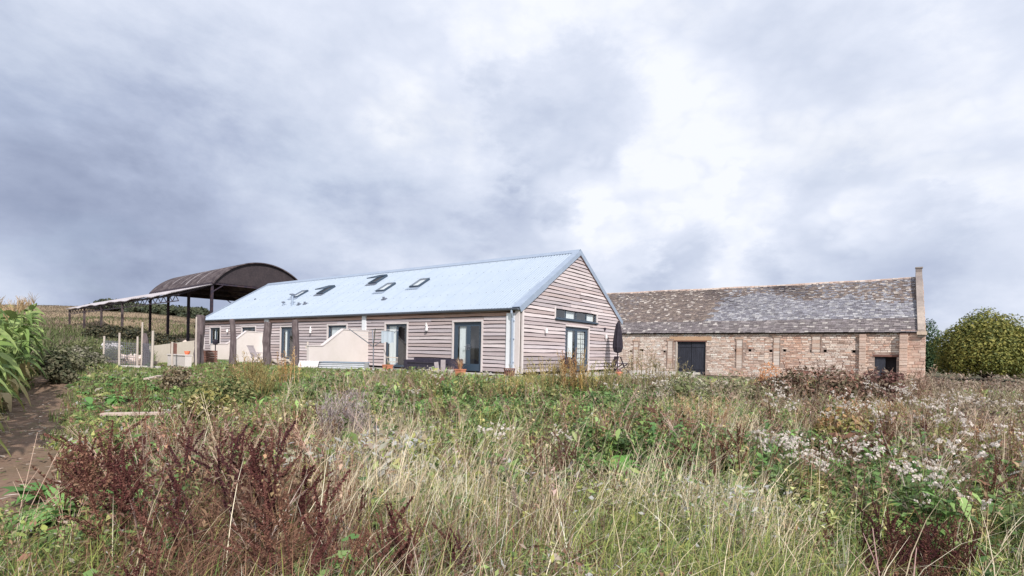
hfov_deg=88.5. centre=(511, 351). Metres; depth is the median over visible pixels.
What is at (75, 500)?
dock plant
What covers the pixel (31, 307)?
maize plant
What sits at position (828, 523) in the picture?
dock plant
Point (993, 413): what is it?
meadow bush
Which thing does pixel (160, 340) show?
scrub bush
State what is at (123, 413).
plank
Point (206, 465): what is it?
dock plant
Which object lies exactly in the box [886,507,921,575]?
dock plant
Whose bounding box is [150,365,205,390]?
meadow bush
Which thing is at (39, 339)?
maize plant
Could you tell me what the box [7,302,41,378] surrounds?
maize plant
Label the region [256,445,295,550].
dock plant
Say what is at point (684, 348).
door
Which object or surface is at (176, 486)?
dock plant
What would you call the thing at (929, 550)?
dock plant
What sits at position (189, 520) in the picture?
dock plant
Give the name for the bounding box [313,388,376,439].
tall weed clump
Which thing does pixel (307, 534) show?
dock plant
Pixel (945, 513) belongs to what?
green weeds
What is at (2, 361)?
maize plant
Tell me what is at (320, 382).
meadow bush
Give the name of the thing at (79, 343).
scrub bush
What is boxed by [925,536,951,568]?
dock plant
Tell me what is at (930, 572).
dock plant
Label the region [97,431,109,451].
dock plant
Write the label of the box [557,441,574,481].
teasel
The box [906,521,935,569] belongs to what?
dock plant
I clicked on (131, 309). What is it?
hill tree
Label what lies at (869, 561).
dock plant
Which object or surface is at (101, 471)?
dock plant
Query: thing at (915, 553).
dock plant
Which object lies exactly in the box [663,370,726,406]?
meadow bush
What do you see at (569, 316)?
window
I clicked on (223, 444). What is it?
dock plant
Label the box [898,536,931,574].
dock plant
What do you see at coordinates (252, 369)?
tall weed clump
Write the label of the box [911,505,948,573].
dock plant
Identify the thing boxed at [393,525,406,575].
dock plant
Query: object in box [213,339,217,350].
garden lamp
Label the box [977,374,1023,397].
meadow bush
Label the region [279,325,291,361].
door
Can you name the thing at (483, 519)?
grass
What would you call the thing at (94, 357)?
scrub bush
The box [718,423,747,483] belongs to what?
dock plant
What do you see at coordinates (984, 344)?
round tree
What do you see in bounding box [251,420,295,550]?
dock plant
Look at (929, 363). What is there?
tree
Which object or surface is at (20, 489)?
leaf rosette
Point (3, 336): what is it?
maize plant
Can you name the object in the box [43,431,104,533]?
dock plant
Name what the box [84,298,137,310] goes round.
hill tree
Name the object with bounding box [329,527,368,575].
dock plant
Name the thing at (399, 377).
grass
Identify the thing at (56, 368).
scrub bush
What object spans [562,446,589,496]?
dock plant
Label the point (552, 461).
teasel
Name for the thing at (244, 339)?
screen wall
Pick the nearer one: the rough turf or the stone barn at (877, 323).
the rough turf
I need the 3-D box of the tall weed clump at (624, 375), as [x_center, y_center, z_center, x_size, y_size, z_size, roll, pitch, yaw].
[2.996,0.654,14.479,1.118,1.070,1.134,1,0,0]
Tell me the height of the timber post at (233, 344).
2.344 m
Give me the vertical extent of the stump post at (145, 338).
1.493 m
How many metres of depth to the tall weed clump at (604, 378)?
13.21 m
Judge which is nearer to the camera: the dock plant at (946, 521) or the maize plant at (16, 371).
the dock plant at (946, 521)
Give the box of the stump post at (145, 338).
[142,333,149,364]
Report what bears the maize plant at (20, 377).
on the ground at (12, 471)
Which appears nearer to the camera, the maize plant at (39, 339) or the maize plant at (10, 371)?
the maize plant at (10, 371)
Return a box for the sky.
[0,0,1023,352]
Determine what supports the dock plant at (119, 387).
on the ground at (12, 471)
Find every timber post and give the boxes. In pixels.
[193,315,205,363]
[228,319,236,364]
[262,321,271,365]
[292,320,298,365]
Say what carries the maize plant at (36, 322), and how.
on the ground at (12, 471)
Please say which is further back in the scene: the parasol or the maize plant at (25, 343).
the parasol
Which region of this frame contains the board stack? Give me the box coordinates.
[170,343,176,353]
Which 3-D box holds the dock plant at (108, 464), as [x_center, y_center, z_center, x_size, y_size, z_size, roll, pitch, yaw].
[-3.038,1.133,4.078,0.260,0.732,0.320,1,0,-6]
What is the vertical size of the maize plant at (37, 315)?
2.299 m
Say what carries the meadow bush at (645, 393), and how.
on the ground at (12, 471)
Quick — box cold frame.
[203,338,217,362]
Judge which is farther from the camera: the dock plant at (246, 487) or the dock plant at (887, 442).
the dock plant at (887, 442)
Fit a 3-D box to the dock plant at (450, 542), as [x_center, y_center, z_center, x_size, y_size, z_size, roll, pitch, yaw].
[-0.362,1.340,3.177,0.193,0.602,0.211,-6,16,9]
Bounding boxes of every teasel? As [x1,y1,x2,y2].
[401,413,416,435]
[432,407,451,449]
[434,442,452,487]
[442,401,455,433]
[459,444,478,471]
[481,453,501,504]
[522,500,537,545]
[532,416,550,451]
[538,448,561,485]
[542,426,564,500]
[549,498,573,550]
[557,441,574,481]
[579,471,603,519]
[592,501,617,542]
[720,526,744,553]
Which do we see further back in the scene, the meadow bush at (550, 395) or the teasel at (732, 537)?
the meadow bush at (550, 395)
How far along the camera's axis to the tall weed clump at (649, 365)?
14.88 m
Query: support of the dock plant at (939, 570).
on the ground at (12, 471)
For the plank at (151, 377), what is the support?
on the rough turf
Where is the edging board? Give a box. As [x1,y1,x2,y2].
[119,365,160,368]
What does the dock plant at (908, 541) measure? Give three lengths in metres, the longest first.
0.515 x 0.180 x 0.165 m
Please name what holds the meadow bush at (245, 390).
on the ground at (12, 471)
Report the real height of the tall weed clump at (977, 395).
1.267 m
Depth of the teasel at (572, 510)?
3.79 m
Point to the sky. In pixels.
(145, 144)
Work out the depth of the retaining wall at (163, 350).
24.85 m
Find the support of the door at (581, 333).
in the timber house
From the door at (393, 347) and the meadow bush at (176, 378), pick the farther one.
the door at (393, 347)
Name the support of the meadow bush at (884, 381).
on the ground at (12, 471)
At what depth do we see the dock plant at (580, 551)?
3.30 m
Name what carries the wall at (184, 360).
on the ground at (12, 471)
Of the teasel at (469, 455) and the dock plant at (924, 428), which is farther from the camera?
the dock plant at (924, 428)
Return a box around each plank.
[100,411,171,415]
[143,375,162,379]
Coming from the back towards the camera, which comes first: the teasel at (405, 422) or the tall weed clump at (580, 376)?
the tall weed clump at (580, 376)
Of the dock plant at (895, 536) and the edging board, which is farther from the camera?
the edging board
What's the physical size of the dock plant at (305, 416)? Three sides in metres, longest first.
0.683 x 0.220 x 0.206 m
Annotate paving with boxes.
[539,370,699,377]
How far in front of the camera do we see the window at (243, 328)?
31.96 m
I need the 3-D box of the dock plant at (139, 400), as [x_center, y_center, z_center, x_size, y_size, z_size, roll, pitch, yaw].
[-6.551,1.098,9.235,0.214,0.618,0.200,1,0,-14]
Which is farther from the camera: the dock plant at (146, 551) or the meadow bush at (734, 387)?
the meadow bush at (734, 387)
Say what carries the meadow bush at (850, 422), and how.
on the ground at (12, 471)
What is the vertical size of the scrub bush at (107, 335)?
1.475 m
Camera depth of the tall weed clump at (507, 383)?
12.39 m
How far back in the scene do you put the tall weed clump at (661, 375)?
13.91 m
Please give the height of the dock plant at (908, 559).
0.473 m
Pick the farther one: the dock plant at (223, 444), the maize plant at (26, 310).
the maize plant at (26, 310)
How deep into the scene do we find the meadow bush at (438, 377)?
14.44 m
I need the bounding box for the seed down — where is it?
[408,365,1023,528]
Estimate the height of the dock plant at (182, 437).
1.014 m
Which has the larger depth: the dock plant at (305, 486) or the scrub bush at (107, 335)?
the scrub bush at (107, 335)
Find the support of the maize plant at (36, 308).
on the ground at (12, 471)
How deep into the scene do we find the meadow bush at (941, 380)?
21.69 m
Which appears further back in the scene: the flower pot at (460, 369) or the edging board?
the edging board
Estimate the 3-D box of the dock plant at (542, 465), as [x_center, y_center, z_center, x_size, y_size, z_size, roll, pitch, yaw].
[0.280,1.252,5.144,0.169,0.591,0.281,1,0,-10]
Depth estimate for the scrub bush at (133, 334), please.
34.53 m
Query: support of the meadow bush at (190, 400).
on the ground at (12, 471)
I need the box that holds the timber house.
[204,249,622,374]
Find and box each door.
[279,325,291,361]
[384,322,408,366]
[451,320,483,371]
[565,324,589,370]
[677,342,691,371]
[691,342,705,373]
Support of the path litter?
on the ground at (12, 471)
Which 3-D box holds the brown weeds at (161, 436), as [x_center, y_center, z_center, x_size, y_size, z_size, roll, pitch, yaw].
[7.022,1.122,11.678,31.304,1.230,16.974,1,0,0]
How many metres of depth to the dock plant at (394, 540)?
3.40 m
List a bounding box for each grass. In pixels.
[0,304,195,359]
[0,444,1023,575]
[3,391,1023,514]
[5,364,1023,418]
[204,359,756,394]
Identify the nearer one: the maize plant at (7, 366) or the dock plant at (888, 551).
the dock plant at (888, 551)
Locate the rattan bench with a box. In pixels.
[404,358,462,371]
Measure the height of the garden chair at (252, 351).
0.979 m
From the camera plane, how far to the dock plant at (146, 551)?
2.55 m
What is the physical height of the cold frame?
1.330 m
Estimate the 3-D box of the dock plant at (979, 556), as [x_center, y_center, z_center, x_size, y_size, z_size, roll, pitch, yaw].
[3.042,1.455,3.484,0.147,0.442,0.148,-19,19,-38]
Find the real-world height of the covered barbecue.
0.732 m
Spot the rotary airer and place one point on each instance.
(372, 336)
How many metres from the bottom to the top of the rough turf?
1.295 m
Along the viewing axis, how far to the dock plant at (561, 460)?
5.15 m
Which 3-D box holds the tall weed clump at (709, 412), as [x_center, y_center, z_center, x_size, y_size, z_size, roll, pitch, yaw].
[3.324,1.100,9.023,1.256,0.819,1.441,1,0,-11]
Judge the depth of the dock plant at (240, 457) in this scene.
4.48 m
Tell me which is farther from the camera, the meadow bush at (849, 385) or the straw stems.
the meadow bush at (849, 385)
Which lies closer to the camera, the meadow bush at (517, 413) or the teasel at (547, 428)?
the teasel at (547, 428)
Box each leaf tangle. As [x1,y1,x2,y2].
[0,351,1023,419]
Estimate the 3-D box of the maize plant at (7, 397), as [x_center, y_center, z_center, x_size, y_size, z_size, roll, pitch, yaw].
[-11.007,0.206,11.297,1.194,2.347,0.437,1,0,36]
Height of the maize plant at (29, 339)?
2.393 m
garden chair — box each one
[247,345,262,363]
[383,349,397,368]
[604,356,619,372]
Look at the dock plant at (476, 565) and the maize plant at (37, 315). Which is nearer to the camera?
the dock plant at (476, 565)
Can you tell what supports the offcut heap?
on the ground at (12, 471)
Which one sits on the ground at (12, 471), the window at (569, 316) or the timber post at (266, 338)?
the timber post at (266, 338)
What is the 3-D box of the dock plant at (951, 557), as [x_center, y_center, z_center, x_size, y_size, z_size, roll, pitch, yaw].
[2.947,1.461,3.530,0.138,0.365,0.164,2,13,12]
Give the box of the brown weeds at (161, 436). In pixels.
[77,369,1023,567]
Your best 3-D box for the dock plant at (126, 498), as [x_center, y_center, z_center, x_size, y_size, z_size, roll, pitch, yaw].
[-2.688,1.152,3.536,0.293,0.836,0.268,19,-6,4]
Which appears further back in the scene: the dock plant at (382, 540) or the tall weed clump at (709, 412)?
the tall weed clump at (709, 412)
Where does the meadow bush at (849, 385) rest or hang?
on the ground at (12, 471)
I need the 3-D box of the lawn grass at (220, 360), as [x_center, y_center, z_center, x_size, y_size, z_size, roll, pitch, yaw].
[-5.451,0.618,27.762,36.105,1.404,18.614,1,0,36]
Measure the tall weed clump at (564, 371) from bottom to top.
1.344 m
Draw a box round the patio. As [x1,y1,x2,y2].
[227,360,522,376]
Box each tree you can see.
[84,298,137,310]
[119,303,146,312]
[138,304,177,315]
[170,304,190,315]
[175,306,209,318]
[925,318,941,373]
[928,306,1023,379]
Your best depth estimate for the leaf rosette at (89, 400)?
11.57 m
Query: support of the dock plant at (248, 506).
on the ground at (12, 471)
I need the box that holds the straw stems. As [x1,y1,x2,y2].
[60,380,1023,575]
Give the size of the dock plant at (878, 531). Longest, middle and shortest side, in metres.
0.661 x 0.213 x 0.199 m
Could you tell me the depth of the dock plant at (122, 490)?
3.50 m
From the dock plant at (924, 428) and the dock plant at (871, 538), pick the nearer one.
the dock plant at (871, 538)
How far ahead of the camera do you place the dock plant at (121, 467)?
4.16 m
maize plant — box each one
[0,296,27,410]
[0,299,19,397]
[0,299,43,405]
[0,306,19,392]
[0,308,14,411]
[0,308,24,431]
[0,319,6,378]
[0,321,19,418]
[0,324,25,433]
[0,326,24,410]
[0,357,10,378]
[0,364,25,434]
[0,365,10,456]
[0,379,11,394]
[1,293,43,378]
[5,301,42,388]
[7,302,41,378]
[7,306,33,375]
[10,297,46,388]
[11,299,31,377]
[11,304,45,374]
[12,297,50,373]
[13,296,54,374]
[15,301,38,372]
[15,304,38,368]
[20,303,46,371]
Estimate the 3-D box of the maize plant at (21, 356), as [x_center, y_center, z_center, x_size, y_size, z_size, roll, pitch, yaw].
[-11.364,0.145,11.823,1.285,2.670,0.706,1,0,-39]
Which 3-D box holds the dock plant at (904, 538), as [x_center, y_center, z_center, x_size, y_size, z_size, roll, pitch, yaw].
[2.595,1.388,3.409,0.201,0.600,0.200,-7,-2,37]
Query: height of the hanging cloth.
0.519 m
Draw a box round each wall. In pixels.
[149,340,194,362]
[167,354,192,367]
[210,341,229,359]
[236,331,262,361]
[306,329,368,361]
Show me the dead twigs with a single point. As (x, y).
(671, 426)
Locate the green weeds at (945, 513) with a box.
[0,370,1023,575]
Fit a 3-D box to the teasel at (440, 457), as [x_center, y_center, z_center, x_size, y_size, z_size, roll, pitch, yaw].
[-0.669,1.181,4.962,0.208,0.663,0.224,1,0,-41]
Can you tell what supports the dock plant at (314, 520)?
on the ground at (12, 471)
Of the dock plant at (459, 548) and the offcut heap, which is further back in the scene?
the offcut heap
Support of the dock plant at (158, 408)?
on the ground at (12, 471)
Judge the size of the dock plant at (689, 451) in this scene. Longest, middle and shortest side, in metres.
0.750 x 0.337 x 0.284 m
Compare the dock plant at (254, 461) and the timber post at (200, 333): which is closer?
the dock plant at (254, 461)
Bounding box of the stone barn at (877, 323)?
[607,267,926,381]
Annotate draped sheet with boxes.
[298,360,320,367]
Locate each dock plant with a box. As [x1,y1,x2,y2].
[15,478,64,525]
[31,444,73,543]
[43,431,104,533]
[51,462,77,519]
[52,465,108,528]
[56,439,113,571]
[56,459,96,540]
[59,436,101,529]
[77,446,136,560]
[78,461,110,502]
[79,468,166,568]
[89,415,149,553]
[92,516,166,575]
[96,456,158,549]
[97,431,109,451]
[99,451,139,540]
[102,452,180,575]
[104,436,142,561]
[112,382,122,405]
[112,446,138,522]
[122,555,153,575]
[124,437,151,522]
[126,388,132,408]
[129,385,140,408]
[134,397,140,420]
[137,470,187,575]
[152,415,195,509]
[153,400,162,419]
[156,429,204,545]
[165,492,206,575]
[186,444,244,542]
[207,428,245,515]
[208,464,273,575]
[209,425,247,554]
[221,424,255,506]
[228,501,272,573]
[231,469,251,537]
[245,438,294,562]
[247,448,281,519]
[247,489,299,575]
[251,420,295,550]
[252,429,303,561]
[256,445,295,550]
[287,511,316,570]
[288,459,322,541]
[289,454,333,553]
[298,404,308,432]
[300,507,330,567]
[301,470,350,575]
[318,533,336,575]
[319,526,344,575]
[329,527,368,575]
[331,528,375,575]
[352,486,368,545]
[363,537,382,575]
[374,512,407,575]
[376,507,405,575]
[385,496,416,575]
[387,517,402,574]
[388,509,426,575]
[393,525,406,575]
[432,522,456,575]
[448,526,471,575]
[470,555,482,575]
[521,443,553,498]
[531,450,547,491]
[542,437,576,502]
[555,435,579,487]
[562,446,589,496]
[567,535,595,573]
[660,457,677,498]
[670,439,705,496]
[670,441,694,478]
[696,445,720,493]
[707,454,726,481]
[713,440,733,473]
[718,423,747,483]
[812,513,841,560]
[812,528,835,566]
[849,525,882,574]
[855,546,880,575]
[856,422,873,434]
[856,523,881,572]
[857,499,888,575]
[859,533,877,574]
[867,421,894,466]
[869,549,885,575]
[880,511,904,568]
[882,515,903,573]
[882,539,914,575]
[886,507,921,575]
[886,530,909,569]
[888,515,928,572]
[892,531,922,574]
[892,548,910,575]
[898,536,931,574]
[900,522,932,568]
[900,550,924,575]
[901,535,919,575]
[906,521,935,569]
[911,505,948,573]
[912,523,938,575]
[913,559,943,575]
[914,422,926,444]
[918,553,950,575]
[924,551,966,575]
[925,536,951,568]
[927,515,954,575]
[929,566,938,575]
[930,515,964,575]
[931,544,946,574]
[938,529,962,575]
[940,544,970,575]
[942,527,975,575]
[952,545,969,573]
[966,530,979,575]
[969,545,988,575]
[979,460,1011,501]
[984,455,1017,501]
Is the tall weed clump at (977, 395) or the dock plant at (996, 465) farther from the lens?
the tall weed clump at (977, 395)
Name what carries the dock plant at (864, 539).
on the ground at (12, 471)
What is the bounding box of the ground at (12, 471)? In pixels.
[0,305,1023,575]
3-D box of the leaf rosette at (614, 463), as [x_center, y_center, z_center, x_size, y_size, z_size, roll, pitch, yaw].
[1.163,1.422,6.050,0.863,0.503,0.872,1,0,0]
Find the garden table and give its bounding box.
[608,363,629,372]
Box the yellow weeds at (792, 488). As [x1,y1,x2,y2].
[0,370,1023,575]
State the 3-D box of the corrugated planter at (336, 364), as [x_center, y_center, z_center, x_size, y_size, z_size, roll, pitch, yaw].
[-7.238,0.628,22.585,2.082,0.400,0.630,1,0,5]
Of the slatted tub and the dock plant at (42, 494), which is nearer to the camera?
the dock plant at (42, 494)
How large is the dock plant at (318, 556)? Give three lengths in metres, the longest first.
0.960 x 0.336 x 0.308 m
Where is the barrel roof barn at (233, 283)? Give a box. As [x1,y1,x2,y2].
[66,262,297,340]
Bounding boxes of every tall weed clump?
[227,366,284,395]
[229,351,271,385]
[276,346,301,383]
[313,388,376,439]
[401,366,441,386]
[453,375,492,403]
[483,371,531,401]
[509,364,569,396]
[525,356,578,390]
[556,348,589,391]
[564,358,626,393]
[575,359,601,392]
[603,356,640,386]
[628,347,658,384]
[642,357,693,391]
[668,392,754,427]
[780,356,861,384]
[821,396,922,430]
[859,364,937,402]
[921,370,1023,416]
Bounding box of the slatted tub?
[504,368,514,376]
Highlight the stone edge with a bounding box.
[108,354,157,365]
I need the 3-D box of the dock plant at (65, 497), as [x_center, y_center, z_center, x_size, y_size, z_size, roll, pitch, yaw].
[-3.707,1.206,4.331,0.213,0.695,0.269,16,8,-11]
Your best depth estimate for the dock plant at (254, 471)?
3.95 m
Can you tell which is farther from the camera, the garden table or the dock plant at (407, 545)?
the garden table
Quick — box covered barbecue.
[560,357,576,373]
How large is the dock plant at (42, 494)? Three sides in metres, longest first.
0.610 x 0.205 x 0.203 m
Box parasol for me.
[613,321,622,371]
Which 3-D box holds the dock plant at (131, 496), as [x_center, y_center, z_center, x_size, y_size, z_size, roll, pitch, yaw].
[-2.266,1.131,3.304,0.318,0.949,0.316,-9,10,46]
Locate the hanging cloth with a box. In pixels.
[381,331,393,343]
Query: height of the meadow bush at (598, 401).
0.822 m
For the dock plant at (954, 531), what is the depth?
3.53 m
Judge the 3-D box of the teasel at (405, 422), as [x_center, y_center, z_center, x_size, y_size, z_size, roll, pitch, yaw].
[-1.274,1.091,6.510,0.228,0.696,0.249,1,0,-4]
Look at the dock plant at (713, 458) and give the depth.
4.96 m
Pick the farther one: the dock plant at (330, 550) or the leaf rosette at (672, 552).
the leaf rosette at (672, 552)
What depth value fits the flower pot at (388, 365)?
20.33 m
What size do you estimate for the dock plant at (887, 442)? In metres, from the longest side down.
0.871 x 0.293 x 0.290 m
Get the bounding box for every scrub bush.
[30,344,96,374]
[39,354,78,383]
[57,345,110,363]
[61,336,134,358]
[80,324,120,337]
[94,326,140,339]
[115,329,169,341]
[136,333,179,344]
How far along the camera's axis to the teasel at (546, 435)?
5.12 m
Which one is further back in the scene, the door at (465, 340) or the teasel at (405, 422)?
the door at (465, 340)
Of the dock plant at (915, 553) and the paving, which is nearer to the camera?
the dock plant at (915, 553)
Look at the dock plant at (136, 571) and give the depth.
2.63 m
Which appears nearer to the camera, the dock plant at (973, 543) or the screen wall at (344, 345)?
the dock plant at (973, 543)
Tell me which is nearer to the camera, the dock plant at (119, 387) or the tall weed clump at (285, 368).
the dock plant at (119, 387)
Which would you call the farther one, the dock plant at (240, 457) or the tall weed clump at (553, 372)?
the tall weed clump at (553, 372)
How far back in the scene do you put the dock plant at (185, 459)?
3.88 m
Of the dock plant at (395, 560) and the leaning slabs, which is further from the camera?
the leaning slabs
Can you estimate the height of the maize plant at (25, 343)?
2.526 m
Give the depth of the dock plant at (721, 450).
5.54 m
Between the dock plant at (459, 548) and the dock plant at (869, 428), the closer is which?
the dock plant at (459, 548)
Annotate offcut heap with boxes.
[262,358,290,364]
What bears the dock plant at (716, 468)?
on the ground at (12, 471)
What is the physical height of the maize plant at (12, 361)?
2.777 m
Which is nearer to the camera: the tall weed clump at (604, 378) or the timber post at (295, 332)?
the tall weed clump at (604, 378)
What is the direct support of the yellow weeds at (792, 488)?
on the ground at (12, 471)
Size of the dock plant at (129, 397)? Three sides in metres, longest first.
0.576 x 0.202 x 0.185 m
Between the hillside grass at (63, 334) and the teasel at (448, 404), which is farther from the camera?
the hillside grass at (63, 334)
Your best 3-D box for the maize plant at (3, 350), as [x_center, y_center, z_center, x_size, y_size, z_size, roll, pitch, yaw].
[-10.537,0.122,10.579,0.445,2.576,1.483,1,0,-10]
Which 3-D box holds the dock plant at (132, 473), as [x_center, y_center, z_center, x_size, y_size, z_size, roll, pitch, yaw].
[-2.659,1.119,3.689,0.352,0.784,0.297,-9,-6,3]
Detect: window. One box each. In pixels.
[209,326,220,344]
[241,326,256,332]
[326,324,347,339]
[554,306,598,323]
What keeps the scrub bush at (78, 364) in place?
on the ground at (12, 471)
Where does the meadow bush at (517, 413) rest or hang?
on the ground at (12, 471)
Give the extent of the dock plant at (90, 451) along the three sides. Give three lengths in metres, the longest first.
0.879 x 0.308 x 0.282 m
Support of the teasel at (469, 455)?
on the ground at (12, 471)
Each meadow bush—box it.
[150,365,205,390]
[178,384,245,419]
[183,374,258,404]
[293,379,347,401]
[421,371,451,387]
[508,402,561,427]
[529,387,582,411]
[576,390,639,418]
[631,384,673,405]
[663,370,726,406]
[694,370,774,405]
[750,365,833,403]
[755,362,781,384]
[800,365,880,405]
[805,406,881,461]
[856,367,909,406]
[895,374,947,404]
[915,373,988,392]
[955,399,1023,432]
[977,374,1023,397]
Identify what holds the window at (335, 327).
in the timber house
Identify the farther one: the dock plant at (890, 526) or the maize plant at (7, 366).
the maize plant at (7, 366)
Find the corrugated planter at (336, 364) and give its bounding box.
[317,361,369,368]
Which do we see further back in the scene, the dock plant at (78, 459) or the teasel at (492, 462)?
the teasel at (492, 462)
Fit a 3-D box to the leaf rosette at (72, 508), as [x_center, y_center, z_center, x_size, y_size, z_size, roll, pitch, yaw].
[-3.860,1.395,4.434,0.756,0.408,0.804,1,0,-16]
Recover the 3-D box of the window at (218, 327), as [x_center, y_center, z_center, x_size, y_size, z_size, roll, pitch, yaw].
[-19.298,-1.047,34.262,1.479,1.189,0.181,1,0,36]
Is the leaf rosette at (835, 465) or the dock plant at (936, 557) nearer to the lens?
the dock plant at (936, 557)
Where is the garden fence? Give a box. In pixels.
[102,317,196,367]
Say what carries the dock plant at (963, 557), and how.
on the ground at (12, 471)
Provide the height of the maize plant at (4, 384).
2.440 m
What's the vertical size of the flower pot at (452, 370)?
0.403 m
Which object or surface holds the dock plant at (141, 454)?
on the ground at (12, 471)
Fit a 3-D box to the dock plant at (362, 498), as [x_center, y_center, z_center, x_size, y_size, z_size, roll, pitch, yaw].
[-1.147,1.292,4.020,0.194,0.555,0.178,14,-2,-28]
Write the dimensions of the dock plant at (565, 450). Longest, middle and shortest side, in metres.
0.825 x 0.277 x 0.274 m
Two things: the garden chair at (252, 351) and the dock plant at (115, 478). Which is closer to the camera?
the dock plant at (115, 478)
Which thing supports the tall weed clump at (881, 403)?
on the ground at (12, 471)
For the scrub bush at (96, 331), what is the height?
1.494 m
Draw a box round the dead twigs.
[0,365,1023,575]
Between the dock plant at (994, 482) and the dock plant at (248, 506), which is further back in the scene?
the dock plant at (994, 482)
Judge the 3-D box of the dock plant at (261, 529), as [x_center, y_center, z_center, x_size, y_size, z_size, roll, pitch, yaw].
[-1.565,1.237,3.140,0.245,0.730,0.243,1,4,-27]
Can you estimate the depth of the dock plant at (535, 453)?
5.10 m
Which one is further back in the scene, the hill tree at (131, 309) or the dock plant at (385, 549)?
the hill tree at (131, 309)
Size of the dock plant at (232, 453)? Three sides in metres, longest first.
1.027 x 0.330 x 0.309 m
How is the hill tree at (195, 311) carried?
on the ground at (12, 471)
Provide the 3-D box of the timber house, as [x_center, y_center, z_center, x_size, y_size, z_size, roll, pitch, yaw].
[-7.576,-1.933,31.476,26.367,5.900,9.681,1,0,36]
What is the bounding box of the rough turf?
[0,355,352,453]
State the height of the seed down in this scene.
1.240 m
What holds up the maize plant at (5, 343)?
on the ground at (12, 471)
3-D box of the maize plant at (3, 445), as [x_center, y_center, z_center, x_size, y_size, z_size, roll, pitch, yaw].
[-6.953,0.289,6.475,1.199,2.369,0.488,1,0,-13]
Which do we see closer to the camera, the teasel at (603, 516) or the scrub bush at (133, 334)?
the teasel at (603, 516)
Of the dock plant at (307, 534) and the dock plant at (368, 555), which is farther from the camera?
the dock plant at (307, 534)
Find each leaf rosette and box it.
[1,482,50,503]
[2,486,104,537]
[68,546,120,564]
[74,397,100,409]
[102,395,126,404]
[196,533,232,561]
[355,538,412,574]
[590,454,641,482]
[648,542,693,570]
[811,457,878,474]
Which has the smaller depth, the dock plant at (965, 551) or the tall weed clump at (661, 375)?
the dock plant at (965, 551)
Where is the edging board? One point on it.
(134, 366)
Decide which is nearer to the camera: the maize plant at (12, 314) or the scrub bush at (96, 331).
the maize plant at (12, 314)
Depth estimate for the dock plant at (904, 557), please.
3.15 m
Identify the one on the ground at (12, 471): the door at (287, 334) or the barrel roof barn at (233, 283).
the barrel roof barn at (233, 283)
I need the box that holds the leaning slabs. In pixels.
[430,360,445,373]
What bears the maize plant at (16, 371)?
on the ground at (12, 471)
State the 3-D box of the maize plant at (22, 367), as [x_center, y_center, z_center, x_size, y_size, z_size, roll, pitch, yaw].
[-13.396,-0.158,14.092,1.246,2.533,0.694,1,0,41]
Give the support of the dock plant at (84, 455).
on the ground at (12, 471)
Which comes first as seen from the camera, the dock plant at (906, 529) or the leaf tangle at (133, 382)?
the dock plant at (906, 529)
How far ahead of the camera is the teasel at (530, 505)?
3.81 m
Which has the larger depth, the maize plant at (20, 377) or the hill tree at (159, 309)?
the hill tree at (159, 309)
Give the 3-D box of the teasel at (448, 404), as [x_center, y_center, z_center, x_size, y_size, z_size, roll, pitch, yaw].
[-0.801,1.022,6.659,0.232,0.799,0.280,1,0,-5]
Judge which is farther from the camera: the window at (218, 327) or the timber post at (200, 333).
the window at (218, 327)
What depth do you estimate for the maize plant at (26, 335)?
13.41 m
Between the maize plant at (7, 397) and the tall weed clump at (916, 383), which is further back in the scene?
the tall weed clump at (916, 383)
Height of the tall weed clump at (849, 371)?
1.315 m
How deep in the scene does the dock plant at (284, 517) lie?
2.97 m
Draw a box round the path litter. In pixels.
[0,374,167,572]
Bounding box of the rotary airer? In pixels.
[348,328,397,367]
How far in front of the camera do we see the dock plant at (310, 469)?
3.82 m
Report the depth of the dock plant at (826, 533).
3.66 m
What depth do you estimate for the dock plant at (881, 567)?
3.16 m
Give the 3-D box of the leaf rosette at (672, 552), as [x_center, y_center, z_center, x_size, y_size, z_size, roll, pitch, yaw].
[1.191,1.582,3.894,0.493,0.230,0.466,1,0,37]
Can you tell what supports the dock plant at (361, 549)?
on the ground at (12, 471)
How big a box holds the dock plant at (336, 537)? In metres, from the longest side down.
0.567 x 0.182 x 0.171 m
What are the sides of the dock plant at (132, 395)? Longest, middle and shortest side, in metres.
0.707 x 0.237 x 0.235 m
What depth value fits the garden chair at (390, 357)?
22.40 m
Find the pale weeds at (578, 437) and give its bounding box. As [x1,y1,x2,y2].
[40,368,1023,566]
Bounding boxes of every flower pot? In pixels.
[382,361,392,368]
[446,366,453,375]
[454,357,466,374]
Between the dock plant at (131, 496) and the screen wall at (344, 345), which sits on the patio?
the screen wall at (344, 345)
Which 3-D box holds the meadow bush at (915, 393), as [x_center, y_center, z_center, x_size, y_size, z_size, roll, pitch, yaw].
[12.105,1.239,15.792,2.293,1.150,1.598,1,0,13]

